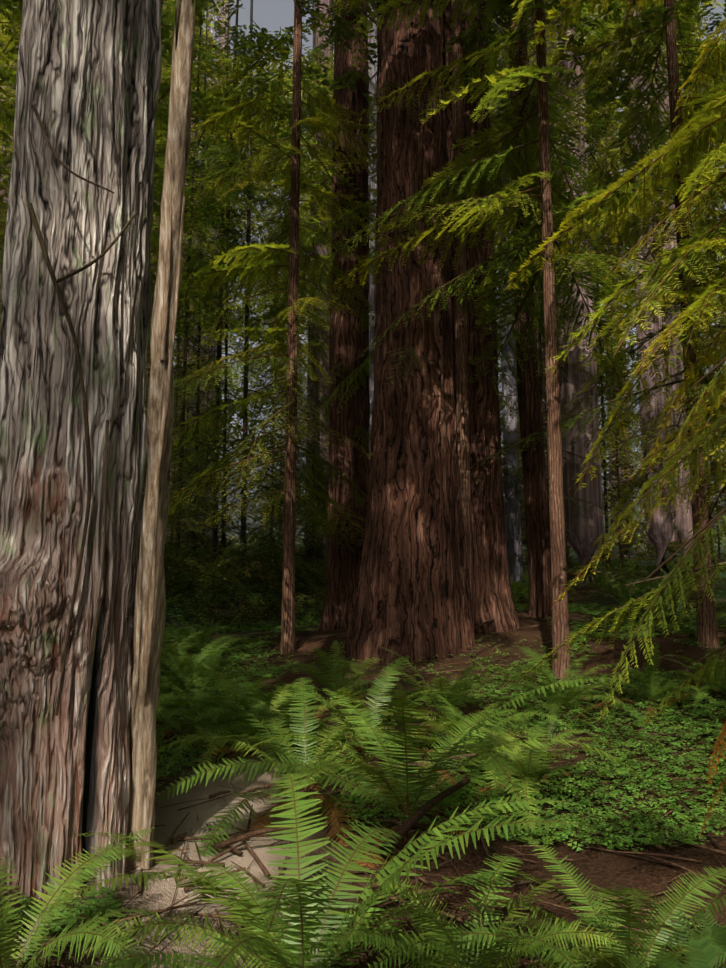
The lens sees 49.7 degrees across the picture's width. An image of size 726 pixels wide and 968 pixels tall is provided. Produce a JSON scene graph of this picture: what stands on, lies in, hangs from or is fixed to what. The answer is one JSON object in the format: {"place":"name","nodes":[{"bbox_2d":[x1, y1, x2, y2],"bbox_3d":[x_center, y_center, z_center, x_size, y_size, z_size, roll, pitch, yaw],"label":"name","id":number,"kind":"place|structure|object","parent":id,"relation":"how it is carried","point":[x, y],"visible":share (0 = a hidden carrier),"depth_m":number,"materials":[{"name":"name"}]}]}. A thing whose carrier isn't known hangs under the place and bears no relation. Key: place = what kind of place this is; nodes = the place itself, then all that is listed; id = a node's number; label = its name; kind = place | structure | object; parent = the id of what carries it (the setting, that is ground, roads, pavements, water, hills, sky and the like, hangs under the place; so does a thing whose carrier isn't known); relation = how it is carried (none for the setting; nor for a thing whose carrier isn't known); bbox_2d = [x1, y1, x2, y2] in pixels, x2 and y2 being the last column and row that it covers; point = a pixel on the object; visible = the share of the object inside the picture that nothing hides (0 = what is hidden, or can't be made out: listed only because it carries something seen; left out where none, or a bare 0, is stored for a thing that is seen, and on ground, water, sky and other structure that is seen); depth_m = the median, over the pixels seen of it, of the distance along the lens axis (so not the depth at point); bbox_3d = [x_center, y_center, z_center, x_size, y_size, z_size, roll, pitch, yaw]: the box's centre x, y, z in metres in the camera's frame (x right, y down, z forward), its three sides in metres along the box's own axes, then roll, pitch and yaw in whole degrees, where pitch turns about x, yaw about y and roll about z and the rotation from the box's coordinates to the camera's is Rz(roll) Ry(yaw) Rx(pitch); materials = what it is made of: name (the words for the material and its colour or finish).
{"place":"outdoors","nodes":[
{"label":"outdoors","id":0,"kind":"place"},
{"bbox_2d":[0,533,725,967],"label":"ground","id":1,"kind":"structure","parent":0,"point":[600,869],"depth_m":5.37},
{"bbox_2d":[0,0,162,904],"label":"redwood","id":2,"kind":"object","parent":1,"relation":"on","point":[88,76],"visible":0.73,"depth_m":4.28,"materials":[{"name":"grey plant"}]},
{"bbox_2d":[27,104,137,715],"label":"twigs and vines","id":3,"kind":"object","parent":2,"relation":"attached to","point":[55,281],"visible":1,"depth_m":4.00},
{"bbox_2d":[128,0,195,870],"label":"trunk","id":4,"kind":"object","parent":1,"relation":"on","point":[150,612],"visible":0.88,"depth_m":4.42,"materials":[{"name":"brown wood"}]},
{"bbox_2d":[183,0,221,556],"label":"redwood","id":5,"kind":"object","parent":1,"relation":"on","point":[212,31],"visible":0.1,"depth_m":70.11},
{"bbox_2d":[280,0,301,653],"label":"trunk","id":6,"kind":"object","parent":1,"relation":"on","point":[288,619],"visible":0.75,"depth_m":12.29,"materials":[{"name":"brown plant"}]},
{"bbox_2d":[303,58,312,553],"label":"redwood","id":7,"kind":"object","parent":1,"relation":"on","point":[306,401],"visible":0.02,"depth_m":55.23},
{"bbox_2d":[319,0,369,630],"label":"redwood","id":8,"kind":"object","parent":1,"relation":"on","point":[349,343],"visible":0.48,"depth_m":14.42,"materials":[{"name":"brown plant"}]},
{"bbox_2d":[0,0,694,591],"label":"trunks","id":9,"kind":"object","parent":1,"relation":"on","point":[658,530],"visible":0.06,"depth_m":26.70,"materials":[{"name":"brown plant"}]},
{"bbox_2d":[0,0,725,613],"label":"conifer branches","id":10,"kind":"object","parent":1,"relation":"on","point":[702,126],"visible":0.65,"depth_m":10.82,"materials":[{"name":"green plant"}]},
{"bbox_2d":[0,554,725,967],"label":"ferns","id":11,"kind":"object","parent":1,"relation":"on","point":[314,942],"visible":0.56,"depth_m":3.61,"materials":[{"name":"green plant"}]},
{"bbox_2d":[0,0,725,633],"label":"trees","id":12,"kind":"object","parent":1,"relation":"on","point":[214,580],"visible":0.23,"depth_m":23.71,"materials":[{"name":"green plant"}]},
{"bbox_2d":[0,600,725,935],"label":"ground cover plants","id":13,"kind":"object","parent":1,"relation":"on","point":[116,903],"visible":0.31,"depth_m":5.79,"materials":[{"name":"green plant"}]},
{"bbox_2d":[0,0,725,562],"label":"tree foliage","id":14,"kind":"object","parent":1,"relation":"on","point":[6,28],"visible":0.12,"depth_m":26.68,"materials":[{"name":"green plant"}]},
{"bbox_2d":[0,0,725,326],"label":"canopy","id":15,"kind":"object","parent":1,"relation":"on","point":[250,45],"visible":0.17,"depth_m":16.37,"materials":[{"name":"green plant"}]},
{"bbox_2d":[1,557,725,967],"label":"twigs","id":16,"kind":"object","parent":1,"relation":"on","point":[409,823],"visible":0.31,"depth_m":4.69,"materials":[{"name":"brown wood"}]},
{"bbox_2d":[368,2,377,469],"bbox_3d":[0.510,-23.729,26.462,1.072,55.400,1.187,0,-8,1],"label":"redwood","id":17,"kind":"object","parent":1,"relation":"on","point":[373,71],"visible":0.12,"depth_m":23.96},
{"bbox_2d":[344,0,474,664],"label":"redwood","id":18,"kind":"object","parent":1,"relation":"on","point":[413,599],"visible":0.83,"depth_m":11.16,"materials":[{"name":"brown plant"}]},
{"bbox_2d":[451,0,474,638],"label":"trunk","id":19,"kind":"object","parent":1,"relation":"on","point":[461,389],"visible":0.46,"depth_m":11.87,"materials":[{"name":"brown plant"}]},
{"bbox_2d":[442,0,519,632],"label":"redwood","id":20,"kind":"object","parent":1,"relation":"on","point":[492,594],"visible":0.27,"depth_m":12.28,"materials":[{"name":"brown plant"}]},
{"bbox_2d":[493,12,524,582],"bbox_3d":[5.182,-26.114,30.966,0.762,60.400,0.733,-8,-11,43],"label":"redwood","id":21,"kind":"object","parent":1,"relation":"on","point":[514,547],"visible":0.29,"depth_m":27.19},
{"bbox_2d":[508,3,551,619],"bbox_3d":[2.698,-17.380,15.858,1.270,40.400,0.603,0,-8,1],"label":"redwood","id":22,"kind":"object","parent":1,"relation":"on","point":[537,517],"visible":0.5,"depth_m":13.30,"materials":[{"name":"brown plant"}]},
{"bbox_2d":[535,0,571,683],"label":"trunk","id":23,"kind":"object","parent":1,"relation":"on","point":[560,631],"visible":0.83,"depth_m":9.33,"materials":[{"name":"brown plant"}]},
{"bbox_2d":[515,358,725,967],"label":"redwood sprays","id":24,"kind":"object","parent":1,"relation":"on","point":[702,953],"visible":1,"depth_m":3.47,"materials":[{"name":"green plant"}]},
{"bbox_2d":[664,0,719,648],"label":"trunk","id":25,"kind":"object","parent":1,"relation":"on","point":[706,627],"visible":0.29,"depth_m":11.16,"materials":[{"name":"brown plant"}]},
{"bbox_2d":[166,0,725,534],"label":"sky","id":26,"kind":"structure","parent":0,"point":[272,15],"materials":[{"name":"grey"}]}
]}

